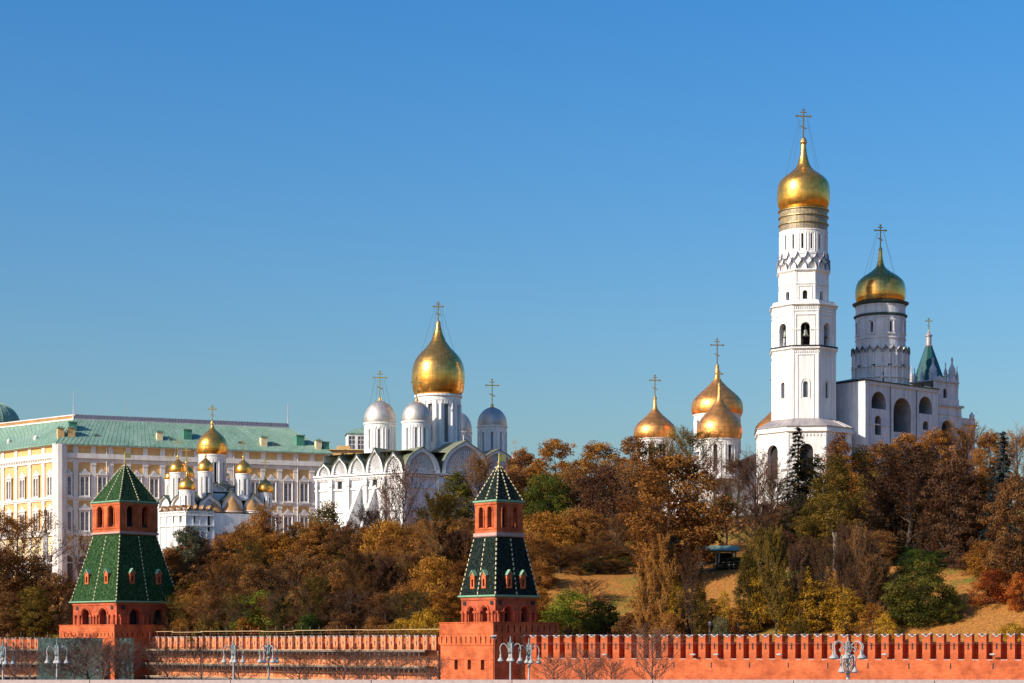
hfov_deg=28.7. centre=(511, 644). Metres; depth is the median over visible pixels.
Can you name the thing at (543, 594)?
tree
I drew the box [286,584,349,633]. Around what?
tree
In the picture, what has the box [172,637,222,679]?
street tree
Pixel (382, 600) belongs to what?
tree
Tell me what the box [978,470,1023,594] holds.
tree
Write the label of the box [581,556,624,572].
bush
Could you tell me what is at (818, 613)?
young tree
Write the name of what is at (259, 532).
tree
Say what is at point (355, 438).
rooftop pavilion
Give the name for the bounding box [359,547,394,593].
tree
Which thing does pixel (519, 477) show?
tree
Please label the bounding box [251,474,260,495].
window
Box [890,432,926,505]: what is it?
tree
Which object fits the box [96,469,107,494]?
window
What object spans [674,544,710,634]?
tree
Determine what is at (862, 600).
young tree
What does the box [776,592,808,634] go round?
young tree
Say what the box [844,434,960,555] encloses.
tree
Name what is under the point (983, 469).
tree
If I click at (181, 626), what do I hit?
tree
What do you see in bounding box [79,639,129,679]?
street tree
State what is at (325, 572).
tree
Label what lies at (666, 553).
tree
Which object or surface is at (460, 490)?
tree
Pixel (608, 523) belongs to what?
tree
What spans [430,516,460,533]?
tree
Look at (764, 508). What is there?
tree
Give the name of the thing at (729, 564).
railing
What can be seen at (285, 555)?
tree
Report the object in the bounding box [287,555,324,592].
tree
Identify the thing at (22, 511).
window
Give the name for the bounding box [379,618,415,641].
bush
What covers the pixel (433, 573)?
tree
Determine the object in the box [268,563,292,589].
tree
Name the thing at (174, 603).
tree
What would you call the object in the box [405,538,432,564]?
tree
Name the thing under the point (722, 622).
tree
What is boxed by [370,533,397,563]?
tree
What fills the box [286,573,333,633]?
tree
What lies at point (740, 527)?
tree
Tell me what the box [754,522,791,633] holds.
tree
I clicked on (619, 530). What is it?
tree
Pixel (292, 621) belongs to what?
tree
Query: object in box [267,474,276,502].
window
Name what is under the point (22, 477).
window
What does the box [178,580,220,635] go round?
tree
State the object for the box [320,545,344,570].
tree
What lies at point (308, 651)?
scaffolding
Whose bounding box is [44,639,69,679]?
street lamp
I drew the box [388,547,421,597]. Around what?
tree
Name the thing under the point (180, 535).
tree
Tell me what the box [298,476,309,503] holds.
window
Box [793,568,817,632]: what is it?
young tree
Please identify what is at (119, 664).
street tree
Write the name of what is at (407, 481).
bare tree
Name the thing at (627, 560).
bush
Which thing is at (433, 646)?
fortress wall
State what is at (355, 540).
tree
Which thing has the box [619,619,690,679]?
street tree
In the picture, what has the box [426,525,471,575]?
tree
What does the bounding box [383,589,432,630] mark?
tree
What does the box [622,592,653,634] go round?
young tree
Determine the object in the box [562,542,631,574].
tree
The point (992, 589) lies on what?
bush
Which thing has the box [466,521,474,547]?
tree
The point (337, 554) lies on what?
tree
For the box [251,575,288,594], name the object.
tree
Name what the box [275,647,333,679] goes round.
street tree
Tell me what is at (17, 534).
tree
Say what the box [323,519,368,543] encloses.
tree
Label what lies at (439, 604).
tree
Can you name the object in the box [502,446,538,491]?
tree
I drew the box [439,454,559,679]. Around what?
brick tower
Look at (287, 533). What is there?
tree
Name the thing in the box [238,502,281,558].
tree
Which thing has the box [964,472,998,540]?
tree
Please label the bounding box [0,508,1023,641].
hillside
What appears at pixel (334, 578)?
tree
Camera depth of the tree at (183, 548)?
356.63 m
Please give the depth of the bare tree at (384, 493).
342.24 m
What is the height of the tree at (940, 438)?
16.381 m
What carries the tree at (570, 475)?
on the hillside
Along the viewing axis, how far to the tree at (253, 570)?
318.70 m
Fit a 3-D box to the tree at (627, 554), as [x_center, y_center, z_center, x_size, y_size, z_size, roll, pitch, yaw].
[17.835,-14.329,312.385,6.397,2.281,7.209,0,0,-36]
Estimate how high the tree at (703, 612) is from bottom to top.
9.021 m
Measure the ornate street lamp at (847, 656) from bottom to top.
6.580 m
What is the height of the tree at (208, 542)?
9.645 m
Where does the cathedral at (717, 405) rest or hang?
on the hillside
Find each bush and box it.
[186,615,225,647]
[231,617,266,648]
[291,612,325,648]
[320,613,363,648]
[355,616,392,648]
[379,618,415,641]
[408,607,448,639]
[580,600,624,641]
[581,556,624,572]
[603,613,651,641]
[617,556,637,567]
[712,556,744,569]
[785,616,816,641]
[847,547,889,590]
[879,559,956,629]
[882,545,917,565]
[894,548,947,573]
[925,550,961,565]
[935,553,966,568]
[935,586,966,624]
[956,549,997,568]
[959,541,994,576]
[965,568,1015,605]
[992,622,1023,641]
[1002,572,1023,610]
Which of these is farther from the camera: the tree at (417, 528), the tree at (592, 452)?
the tree at (592, 452)
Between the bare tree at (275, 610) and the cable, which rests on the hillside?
the bare tree at (275, 610)
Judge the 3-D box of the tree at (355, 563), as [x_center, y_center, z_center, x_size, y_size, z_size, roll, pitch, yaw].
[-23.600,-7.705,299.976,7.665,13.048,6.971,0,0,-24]
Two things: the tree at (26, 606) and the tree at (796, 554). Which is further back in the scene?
the tree at (26, 606)
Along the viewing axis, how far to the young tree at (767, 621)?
263.59 m
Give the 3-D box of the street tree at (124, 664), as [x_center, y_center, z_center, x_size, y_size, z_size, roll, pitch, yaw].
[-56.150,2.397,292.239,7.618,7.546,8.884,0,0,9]
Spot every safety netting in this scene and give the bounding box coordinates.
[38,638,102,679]
[119,638,133,679]
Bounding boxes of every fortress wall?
[0,637,37,679]
[150,635,440,679]
[520,633,1023,679]
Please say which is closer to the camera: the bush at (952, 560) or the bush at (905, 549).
the bush at (952, 560)
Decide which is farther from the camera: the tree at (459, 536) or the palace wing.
the palace wing
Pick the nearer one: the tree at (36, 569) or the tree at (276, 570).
the tree at (276, 570)
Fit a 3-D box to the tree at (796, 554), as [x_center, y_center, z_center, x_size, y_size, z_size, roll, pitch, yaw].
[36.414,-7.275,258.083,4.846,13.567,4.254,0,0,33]
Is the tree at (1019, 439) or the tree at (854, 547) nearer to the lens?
the tree at (854, 547)
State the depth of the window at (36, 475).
405.29 m
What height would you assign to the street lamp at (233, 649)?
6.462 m
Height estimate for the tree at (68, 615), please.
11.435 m
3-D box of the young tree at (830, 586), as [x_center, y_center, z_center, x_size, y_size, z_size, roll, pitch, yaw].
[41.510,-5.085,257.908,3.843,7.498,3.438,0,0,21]
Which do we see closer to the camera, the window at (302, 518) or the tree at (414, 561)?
the tree at (414, 561)
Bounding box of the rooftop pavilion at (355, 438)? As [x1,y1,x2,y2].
[345,428,363,449]
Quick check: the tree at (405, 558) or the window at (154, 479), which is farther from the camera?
the window at (154, 479)
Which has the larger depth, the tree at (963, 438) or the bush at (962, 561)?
the tree at (963, 438)
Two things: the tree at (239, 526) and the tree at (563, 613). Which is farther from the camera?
the tree at (239, 526)
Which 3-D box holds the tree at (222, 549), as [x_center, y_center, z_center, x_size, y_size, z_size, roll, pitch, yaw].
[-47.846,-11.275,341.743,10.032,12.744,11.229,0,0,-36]
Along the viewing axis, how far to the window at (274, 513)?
416.42 m
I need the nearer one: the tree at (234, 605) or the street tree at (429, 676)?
the street tree at (429, 676)
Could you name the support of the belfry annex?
on the hillside
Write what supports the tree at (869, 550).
on the hillside
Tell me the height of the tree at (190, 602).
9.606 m
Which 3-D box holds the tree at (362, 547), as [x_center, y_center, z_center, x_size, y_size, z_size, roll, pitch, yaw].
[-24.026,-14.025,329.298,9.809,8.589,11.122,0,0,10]
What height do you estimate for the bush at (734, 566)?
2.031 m
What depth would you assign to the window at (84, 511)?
401.74 m
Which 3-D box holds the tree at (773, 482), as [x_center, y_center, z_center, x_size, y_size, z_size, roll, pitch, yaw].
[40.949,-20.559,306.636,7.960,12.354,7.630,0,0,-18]
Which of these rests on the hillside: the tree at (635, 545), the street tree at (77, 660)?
the tree at (635, 545)
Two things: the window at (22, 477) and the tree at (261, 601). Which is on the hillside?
the tree at (261, 601)
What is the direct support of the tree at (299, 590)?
on the hillside
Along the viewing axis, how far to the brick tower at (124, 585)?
325.40 m
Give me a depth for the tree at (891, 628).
245.56 m
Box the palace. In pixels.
[0,391,332,584]
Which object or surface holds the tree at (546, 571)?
on the hillside
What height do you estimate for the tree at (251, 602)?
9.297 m
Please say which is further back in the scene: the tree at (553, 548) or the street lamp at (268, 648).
the tree at (553, 548)
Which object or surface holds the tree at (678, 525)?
on the hillside
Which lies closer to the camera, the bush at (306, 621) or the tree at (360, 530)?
the bush at (306, 621)
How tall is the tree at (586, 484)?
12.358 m
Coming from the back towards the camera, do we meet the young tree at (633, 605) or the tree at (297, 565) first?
the tree at (297, 565)
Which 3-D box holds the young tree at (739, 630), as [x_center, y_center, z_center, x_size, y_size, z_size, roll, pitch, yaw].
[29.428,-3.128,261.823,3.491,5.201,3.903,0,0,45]
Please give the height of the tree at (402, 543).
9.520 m
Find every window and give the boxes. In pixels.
[5,473,12,501]
[5,507,12,535]
[18,471,26,500]
[18,506,25,531]
[32,470,39,498]
[32,505,39,533]
[46,468,51,497]
[46,503,51,531]
[66,468,72,496]
[66,503,72,531]
[79,468,90,497]
[79,503,90,532]
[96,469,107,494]
[134,470,142,482]
[148,471,159,499]
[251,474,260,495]
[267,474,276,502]
[268,510,276,531]
[282,475,293,502]
[282,509,293,532]
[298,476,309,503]
[298,509,309,526]
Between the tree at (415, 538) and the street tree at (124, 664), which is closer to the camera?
the street tree at (124, 664)
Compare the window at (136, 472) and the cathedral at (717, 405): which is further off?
the cathedral at (717, 405)
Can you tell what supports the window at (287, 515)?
in the palace
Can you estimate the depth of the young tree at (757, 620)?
261.56 m
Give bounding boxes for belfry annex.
[910,318,974,492]
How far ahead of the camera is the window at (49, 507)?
401.64 m
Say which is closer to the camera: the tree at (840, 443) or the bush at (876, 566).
the bush at (876, 566)
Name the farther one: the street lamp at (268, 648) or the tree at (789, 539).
the tree at (789, 539)
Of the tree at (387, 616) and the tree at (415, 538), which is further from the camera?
the tree at (415, 538)
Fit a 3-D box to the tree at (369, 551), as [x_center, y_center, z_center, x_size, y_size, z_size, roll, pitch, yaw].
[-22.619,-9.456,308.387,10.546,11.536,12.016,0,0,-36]
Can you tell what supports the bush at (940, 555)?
on the hillside
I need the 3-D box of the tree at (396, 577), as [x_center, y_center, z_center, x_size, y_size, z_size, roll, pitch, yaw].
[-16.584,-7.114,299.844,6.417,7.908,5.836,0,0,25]
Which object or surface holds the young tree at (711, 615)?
on the hillside
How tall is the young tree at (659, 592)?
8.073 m
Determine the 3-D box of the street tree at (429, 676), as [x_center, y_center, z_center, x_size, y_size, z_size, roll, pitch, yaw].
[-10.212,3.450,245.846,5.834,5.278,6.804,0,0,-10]
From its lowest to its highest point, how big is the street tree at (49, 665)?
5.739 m
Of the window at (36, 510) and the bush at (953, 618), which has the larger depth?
the window at (36, 510)
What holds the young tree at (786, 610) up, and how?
on the hillside
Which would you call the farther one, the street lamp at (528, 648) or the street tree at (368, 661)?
the street tree at (368, 661)
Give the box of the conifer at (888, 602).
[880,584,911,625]
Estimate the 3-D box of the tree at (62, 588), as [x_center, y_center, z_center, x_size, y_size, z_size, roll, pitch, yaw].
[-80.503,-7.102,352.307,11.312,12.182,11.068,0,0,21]
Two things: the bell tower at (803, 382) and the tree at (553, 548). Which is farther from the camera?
the bell tower at (803, 382)
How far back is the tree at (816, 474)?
303.62 m
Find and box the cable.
[719,643,1023,643]
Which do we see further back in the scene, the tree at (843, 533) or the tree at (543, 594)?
the tree at (543, 594)
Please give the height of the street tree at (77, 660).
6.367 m
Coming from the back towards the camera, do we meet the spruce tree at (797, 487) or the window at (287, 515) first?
the window at (287, 515)
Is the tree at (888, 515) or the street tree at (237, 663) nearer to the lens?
the street tree at (237, 663)
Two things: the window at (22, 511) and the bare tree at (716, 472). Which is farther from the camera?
the window at (22, 511)
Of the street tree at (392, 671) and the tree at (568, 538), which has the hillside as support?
the tree at (568, 538)
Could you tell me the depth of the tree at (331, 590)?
298.68 m
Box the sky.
[0,0,1023,525]
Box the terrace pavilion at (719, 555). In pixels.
[697,546,739,566]
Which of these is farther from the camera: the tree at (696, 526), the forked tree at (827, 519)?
the tree at (696, 526)
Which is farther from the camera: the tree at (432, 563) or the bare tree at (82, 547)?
the bare tree at (82, 547)
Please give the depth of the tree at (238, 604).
310.96 m
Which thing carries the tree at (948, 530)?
on the hillside
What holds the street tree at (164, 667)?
on the ground
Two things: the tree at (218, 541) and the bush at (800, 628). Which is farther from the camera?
the tree at (218, 541)
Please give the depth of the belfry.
405.82 m
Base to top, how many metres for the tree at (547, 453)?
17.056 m
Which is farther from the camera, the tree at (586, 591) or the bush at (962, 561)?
the tree at (586, 591)
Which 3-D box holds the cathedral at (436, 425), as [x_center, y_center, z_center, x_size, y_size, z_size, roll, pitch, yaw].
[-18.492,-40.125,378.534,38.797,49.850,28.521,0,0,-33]
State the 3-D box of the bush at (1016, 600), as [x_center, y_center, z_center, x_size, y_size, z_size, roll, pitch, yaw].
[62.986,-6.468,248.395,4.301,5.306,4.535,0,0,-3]
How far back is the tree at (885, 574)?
257.66 m
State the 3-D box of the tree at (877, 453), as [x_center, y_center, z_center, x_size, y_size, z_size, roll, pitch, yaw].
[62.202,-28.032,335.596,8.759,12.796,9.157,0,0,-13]
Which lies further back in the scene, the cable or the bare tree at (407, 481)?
the bare tree at (407, 481)
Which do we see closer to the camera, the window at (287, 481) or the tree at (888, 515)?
the tree at (888, 515)
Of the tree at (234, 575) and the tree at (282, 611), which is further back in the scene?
the tree at (234, 575)
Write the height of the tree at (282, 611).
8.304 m
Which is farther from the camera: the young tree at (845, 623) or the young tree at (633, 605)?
the young tree at (633, 605)
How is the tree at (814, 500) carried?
on the hillside
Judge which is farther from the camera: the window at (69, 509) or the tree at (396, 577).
the window at (69, 509)
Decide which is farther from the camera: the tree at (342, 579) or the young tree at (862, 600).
the tree at (342, 579)
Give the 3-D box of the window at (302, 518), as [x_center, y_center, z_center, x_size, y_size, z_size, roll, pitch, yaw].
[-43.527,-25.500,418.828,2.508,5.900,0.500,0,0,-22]
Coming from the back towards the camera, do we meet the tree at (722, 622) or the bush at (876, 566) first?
the bush at (876, 566)
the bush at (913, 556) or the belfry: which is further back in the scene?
the belfry
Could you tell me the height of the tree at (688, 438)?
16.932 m
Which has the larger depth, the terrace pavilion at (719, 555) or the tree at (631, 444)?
the tree at (631, 444)
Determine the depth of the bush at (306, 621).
297.11 m
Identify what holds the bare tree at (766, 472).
on the hillside
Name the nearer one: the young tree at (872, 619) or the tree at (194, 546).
the young tree at (872, 619)
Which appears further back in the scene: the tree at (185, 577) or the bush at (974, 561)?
the tree at (185, 577)
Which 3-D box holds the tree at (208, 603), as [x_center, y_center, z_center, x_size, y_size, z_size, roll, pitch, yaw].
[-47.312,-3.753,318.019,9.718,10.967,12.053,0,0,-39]
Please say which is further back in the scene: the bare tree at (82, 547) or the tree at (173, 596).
the bare tree at (82, 547)
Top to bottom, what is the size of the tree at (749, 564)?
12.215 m
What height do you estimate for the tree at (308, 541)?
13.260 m
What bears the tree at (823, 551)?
on the hillside
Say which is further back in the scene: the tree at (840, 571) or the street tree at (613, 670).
the tree at (840, 571)
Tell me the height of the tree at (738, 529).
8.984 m
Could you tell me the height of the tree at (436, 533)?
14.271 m
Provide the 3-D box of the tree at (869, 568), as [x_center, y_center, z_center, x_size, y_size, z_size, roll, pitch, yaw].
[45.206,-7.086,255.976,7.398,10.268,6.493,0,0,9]
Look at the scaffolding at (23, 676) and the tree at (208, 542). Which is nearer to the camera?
the scaffolding at (23, 676)
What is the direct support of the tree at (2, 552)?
on the hillside
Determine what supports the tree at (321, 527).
on the hillside
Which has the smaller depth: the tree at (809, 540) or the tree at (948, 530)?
the tree at (809, 540)
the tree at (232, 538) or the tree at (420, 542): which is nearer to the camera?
the tree at (420, 542)
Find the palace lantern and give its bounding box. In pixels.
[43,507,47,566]
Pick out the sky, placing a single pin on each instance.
(249, 210)
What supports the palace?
on the hillside
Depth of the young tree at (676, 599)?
262.82 m
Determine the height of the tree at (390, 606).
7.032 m
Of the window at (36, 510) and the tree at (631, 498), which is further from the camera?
the window at (36, 510)
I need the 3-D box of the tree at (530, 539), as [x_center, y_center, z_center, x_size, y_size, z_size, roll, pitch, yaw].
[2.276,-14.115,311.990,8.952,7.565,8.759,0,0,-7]
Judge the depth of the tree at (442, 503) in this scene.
335.22 m
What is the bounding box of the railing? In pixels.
[699,561,770,570]
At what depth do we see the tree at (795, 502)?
294.36 m
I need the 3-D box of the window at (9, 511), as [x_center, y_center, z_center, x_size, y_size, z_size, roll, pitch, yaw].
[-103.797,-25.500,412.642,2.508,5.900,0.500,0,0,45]
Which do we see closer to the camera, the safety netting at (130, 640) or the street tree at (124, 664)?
the street tree at (124, 664)
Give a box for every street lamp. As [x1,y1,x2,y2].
[0,639,15,679]
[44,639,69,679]
[221,639,245,679]
[257,639,279,679]
[498,636,522,679]
[516,638,541,679]
[829,637,866,679]
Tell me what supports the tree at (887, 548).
on the hillside
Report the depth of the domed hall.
451.81 m
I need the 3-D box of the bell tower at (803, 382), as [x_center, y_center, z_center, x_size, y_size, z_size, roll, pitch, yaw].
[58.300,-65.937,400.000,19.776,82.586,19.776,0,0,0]
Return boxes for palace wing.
[328,446,363,455]
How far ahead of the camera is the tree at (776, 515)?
297.74 m
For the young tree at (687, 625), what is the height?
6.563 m
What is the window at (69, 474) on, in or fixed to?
in the palace
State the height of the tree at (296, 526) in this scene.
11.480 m
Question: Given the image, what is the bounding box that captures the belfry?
[836,224,939,471]
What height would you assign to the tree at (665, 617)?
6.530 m
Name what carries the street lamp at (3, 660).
on the embankment road
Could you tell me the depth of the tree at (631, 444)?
351.17 m
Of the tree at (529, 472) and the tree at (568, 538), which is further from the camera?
the tree at (529, 472)
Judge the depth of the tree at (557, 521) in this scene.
316.12 m
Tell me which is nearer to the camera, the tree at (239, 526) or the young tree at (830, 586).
the young tree at (830, 586)
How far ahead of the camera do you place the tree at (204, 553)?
332.75 m
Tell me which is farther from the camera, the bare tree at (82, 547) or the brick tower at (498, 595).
the bare tree at (82, 547)
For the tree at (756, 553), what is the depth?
270.83 m
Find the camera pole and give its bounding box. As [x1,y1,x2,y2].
[491,635,496,679]
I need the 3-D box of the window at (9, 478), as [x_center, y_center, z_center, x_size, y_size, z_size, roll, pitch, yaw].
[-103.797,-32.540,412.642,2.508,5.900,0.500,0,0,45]
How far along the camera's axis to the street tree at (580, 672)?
232.03 m
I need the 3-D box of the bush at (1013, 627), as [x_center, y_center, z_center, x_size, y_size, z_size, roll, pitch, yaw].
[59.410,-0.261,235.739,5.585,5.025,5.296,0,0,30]
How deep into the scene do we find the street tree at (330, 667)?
255.75 m
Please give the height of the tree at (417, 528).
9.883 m
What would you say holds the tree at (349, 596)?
on the hillside
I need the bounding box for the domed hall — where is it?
[0,403,19,422]
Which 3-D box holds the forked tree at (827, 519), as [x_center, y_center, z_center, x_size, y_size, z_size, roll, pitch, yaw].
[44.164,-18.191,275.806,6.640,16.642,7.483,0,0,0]
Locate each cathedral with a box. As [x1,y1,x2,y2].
[157,405,273,550]
[313,302,516,530]
[634,338,770,517]
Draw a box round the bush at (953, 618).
[935,586,966,624]
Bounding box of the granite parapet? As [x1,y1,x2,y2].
[0,680,1023,682]
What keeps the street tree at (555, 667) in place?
on the ground
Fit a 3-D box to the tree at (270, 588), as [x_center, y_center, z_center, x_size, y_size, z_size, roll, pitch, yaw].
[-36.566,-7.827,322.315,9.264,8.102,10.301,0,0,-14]
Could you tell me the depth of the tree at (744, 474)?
325.12 m
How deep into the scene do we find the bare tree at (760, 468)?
329.26 m
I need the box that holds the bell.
[802,325,807,336]
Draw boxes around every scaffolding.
[0,632,87,679]
[141,624,439,679]
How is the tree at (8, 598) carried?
on the hillside
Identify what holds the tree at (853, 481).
on the hillside
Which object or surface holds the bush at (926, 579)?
on the hillside
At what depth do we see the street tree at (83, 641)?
295.43 m
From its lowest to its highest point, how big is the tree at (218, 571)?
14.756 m
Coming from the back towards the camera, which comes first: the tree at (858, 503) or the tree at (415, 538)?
the tree at (415, 538)
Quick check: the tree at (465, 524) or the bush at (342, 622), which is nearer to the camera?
the bush at (342, 622)
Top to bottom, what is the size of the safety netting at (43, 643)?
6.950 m
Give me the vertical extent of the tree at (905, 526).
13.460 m
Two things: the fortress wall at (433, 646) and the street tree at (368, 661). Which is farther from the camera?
the fortress wall at (433, 646)
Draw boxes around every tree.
[0,506,77,585]
[0,543,23,607]
[0,547,41,623]
[0,591,23,638]
[0,640,32,679]
[2,585,62,638]
[7,644,55,679]
[10,554,56,626]
[31,570,75,633]
[37,649,82,679]
[40,628,124,679]
[44,644,95,679]
[52,588,74,631]
[66,521,91,590]
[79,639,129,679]
[97,642,140,679]
[102,636,157,679]
[139,641,191,679]
[147,596,201,636]
[162,525,207,586]
[162,532,207,547]
[162,545,186,587]
[166,578,196,631]
[167,618,191,642]
[169,543,191,556]
[169,572,209,627]
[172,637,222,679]
[173,545,223,611]
[173,591,218,636]
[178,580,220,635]
[182,589,229,635]
[191,554,251,627]
[196,538,213,550]
[200,604,228,635]
[204,530,265,608]
[209,533,229,552]
[212,544,241,570]
[213,584,245,635]
[213,646,269,679]
[216,590,265,637]
[220,590,262,625]
[221,560,249,590]
[227,522,248,547]
[228,535,276,588]
[228,589,295,642]
[234,562,284,627]
[237,525,284,545]
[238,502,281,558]
[240,529,269,564]
[240,531,298,594]
[248,591,279,635]
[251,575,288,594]
[255,547,328,597]
[258,589,296,635]
[262,596,297,637]
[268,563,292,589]
[268,573,296,595]
[270,543,306,566]
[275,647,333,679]
[280,521,307,545]
[283,604,310,637]
[285,529,336,583]
[285,531,296,538]
[285,582,315,624]
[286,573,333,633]
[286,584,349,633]
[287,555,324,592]
[295,500,344,554]
[301,518,342,560]
[307,559,348,617]
[307,582,357,635]
[316,643,369,679]
[320,528,369,564]
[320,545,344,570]
[321,588,387,632]
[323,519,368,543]
[328,553,353,568]
[328,577,359,611]
[329,566,343,584]
[331,551,376,630]
[333,547,400,601]
[335,647,390,679]
[341,502,399,538]
[346,535,378,552]
[346,571,383,628]
[351,588,417,628]
[356,525,369,533]
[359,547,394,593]
[360,517,404,572]
[360,644,421,679]
[362,576,395,622]
[364,552,405,624]
[365,470,416,534]
[369,448,442,532]
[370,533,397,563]
[382,573,411,620]
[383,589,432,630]
[384,586,404,619]
[386,578,436,621]
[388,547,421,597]
[390,536,418,570]
[399,523,419,540]
[401,555,422,605]
[403,517,440,542]
[404,652,451,679]
[405,529,432,552]
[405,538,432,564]
[407,488,465,530]
[409,553,459,620]
[409,562,448,601]
[413,518,458,589]
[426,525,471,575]
[426,590,460,630]
[430,470,474,521]
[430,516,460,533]
[433,535,465,588]
[435,560,466,620]
[436,526,473,583]
[447,552,468,592]
[451,447,506,514]
[453,516,474,532]
[457,538,472,559]
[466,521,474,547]
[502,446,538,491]
[507,471,536,526]
[514,466,550,529]
[521,472,576,531]
[523,510,573,565]
[523,530,554,571]
[526,541,600,572]
[529,438,581,516]
[530,560,559,588]
[531,653,587,679]
[536,586,553,621]
[537,523,587,567]
[538,588,602,634]
[552,468,593,528]
[558,643,610,679]
[560,507,610,550]
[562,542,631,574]
[564,560,583,574]
[567,461,659,529]
[567,576,611,606]
[571,440,620,514]
[582,516,630,544]
[584,529,617,555]
[585,658,633,679]
[588,559,637,574]
[600,459,689,572]
[602,470,670,512]
[602,546,634,559]
[609,435,650,494]
[611,511,631,540]
[614,450,738,590]
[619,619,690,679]
[622,505,666,565]
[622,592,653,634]
[628,430,678,505]
[629,552,660,634]
[632,567,676,620]
[643,530,679,626]
[647,610,685,641]
[661,422,724,498]
[661,497,722,559]
[667,578,685,639]
[673,592,702,634]
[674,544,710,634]
[686,582,709,641]
[693,449,740,506]
[699,598,723,634]
[701,450,777,521]
[705,493,748,545]
[709,616,731,641]
[714,590,732,638]
[721,502,775,549]
[724,602,750,635]
[732,548,760,635]
[734,444,781,505]
[736,497,785,544]
[737,527,784,606]
[744,569,768,633]
[748,450,793,522]
[751,584,775,627]
[752,529,800,564]
[753,471,800,528]
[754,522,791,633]
[762,502,799,537]
[767,427,815,528]
[775,576,797,634]
[776,538,813,630]
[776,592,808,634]
[779,492,817,541]
[789,501,831,555]
[790,534,826,610]
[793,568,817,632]
[794,482,853,552]
[795,580,843,633]
[800,454,830,533]
[802,533,839,631]
[808,453,855,569]
[818,432,863,492]
[818,577,844,629]
[825,537,857,618]
[826,515,878,611]
[827,587,865,634]
[828,462,863,532]
[830,492,873,549]
[836,517,871,622]
[836,551,893,626]
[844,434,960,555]
[849,444,883,490]
[851,471,894,537]
[852,602,895,641]
[853,475,916,559]
[854,537,884,614]
[854,577,876,619]
[857,440,901,493]
[861,529,903,563]
[873,557,899,612]
[874,612,896,641]
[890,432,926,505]
[894,474,960,551]
[915,456,989,557]
[917,427,962,495]
[934,412,993,498]
[947,471,998,560]
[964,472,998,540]
[967,428,1009,499]
[978,431,1023,555]
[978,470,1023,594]
[986,421,1023,503]
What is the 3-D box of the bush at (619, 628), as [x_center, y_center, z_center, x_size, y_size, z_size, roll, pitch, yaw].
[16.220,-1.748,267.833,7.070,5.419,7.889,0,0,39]
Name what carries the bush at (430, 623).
on the hillside
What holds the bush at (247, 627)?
on the hillside
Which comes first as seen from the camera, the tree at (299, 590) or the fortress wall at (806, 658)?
the fortress wall at (806, 658)
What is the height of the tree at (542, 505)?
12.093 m
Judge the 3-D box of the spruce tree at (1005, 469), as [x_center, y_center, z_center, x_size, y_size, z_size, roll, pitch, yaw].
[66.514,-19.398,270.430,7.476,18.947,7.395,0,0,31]
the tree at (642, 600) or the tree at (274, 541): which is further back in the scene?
the tree at (274, 541)
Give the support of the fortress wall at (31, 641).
on the ground
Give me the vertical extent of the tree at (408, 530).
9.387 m
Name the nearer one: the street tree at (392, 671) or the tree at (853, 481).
the street tree at (392, 671)
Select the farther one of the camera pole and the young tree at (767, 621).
the young tree at (767, 621)
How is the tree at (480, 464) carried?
on the hillside
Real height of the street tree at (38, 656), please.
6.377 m
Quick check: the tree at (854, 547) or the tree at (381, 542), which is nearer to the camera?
the tree at (854, 547)
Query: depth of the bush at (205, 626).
315.09 m
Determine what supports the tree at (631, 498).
on the hillside
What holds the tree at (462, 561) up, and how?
on the hillside
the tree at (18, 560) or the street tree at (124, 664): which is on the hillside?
the tree at (18, 560)
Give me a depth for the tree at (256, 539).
345.06 m
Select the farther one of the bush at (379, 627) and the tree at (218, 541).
the tree at (218, 541)
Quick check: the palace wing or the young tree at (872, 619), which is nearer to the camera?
the young tree at (872, 619)
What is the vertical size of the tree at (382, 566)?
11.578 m
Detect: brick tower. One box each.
[59,452,178,679]
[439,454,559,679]
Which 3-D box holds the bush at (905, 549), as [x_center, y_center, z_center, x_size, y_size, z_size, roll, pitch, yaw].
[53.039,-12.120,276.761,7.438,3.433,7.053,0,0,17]
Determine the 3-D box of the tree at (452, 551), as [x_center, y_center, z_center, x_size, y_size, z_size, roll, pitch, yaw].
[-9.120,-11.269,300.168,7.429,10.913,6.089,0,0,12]
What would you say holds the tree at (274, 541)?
on the hillside
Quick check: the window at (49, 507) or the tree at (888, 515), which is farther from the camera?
the window at (49, 507)
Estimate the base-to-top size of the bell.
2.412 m
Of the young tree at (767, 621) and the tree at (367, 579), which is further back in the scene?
the tree at (367, 579)
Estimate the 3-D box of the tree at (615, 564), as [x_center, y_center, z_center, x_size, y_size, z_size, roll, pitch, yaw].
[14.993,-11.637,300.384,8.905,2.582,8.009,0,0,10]
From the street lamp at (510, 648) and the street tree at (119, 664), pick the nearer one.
the street lamp at (510, 648)
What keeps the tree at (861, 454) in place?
on the hillside
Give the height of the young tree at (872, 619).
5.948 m
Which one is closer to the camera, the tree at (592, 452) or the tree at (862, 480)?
the tree at (862, 480)
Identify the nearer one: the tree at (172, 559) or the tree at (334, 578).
the tree at (334, 578)
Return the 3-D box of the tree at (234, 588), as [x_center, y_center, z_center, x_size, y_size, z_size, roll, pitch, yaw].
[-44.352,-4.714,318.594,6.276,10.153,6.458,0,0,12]
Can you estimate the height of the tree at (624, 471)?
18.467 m
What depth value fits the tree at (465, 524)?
315.30 m
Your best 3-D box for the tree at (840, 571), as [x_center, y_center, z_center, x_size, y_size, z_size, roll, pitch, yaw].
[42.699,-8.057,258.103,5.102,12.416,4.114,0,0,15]
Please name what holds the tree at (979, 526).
on the hillside
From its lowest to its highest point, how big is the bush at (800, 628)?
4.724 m
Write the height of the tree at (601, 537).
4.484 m
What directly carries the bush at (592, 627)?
on the hillside
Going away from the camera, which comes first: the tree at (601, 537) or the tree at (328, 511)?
the tree at (601, 537)
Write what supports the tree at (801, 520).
on the hillside
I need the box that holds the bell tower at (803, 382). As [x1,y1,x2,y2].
[754,109,853,511]
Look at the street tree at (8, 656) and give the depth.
300.01 m

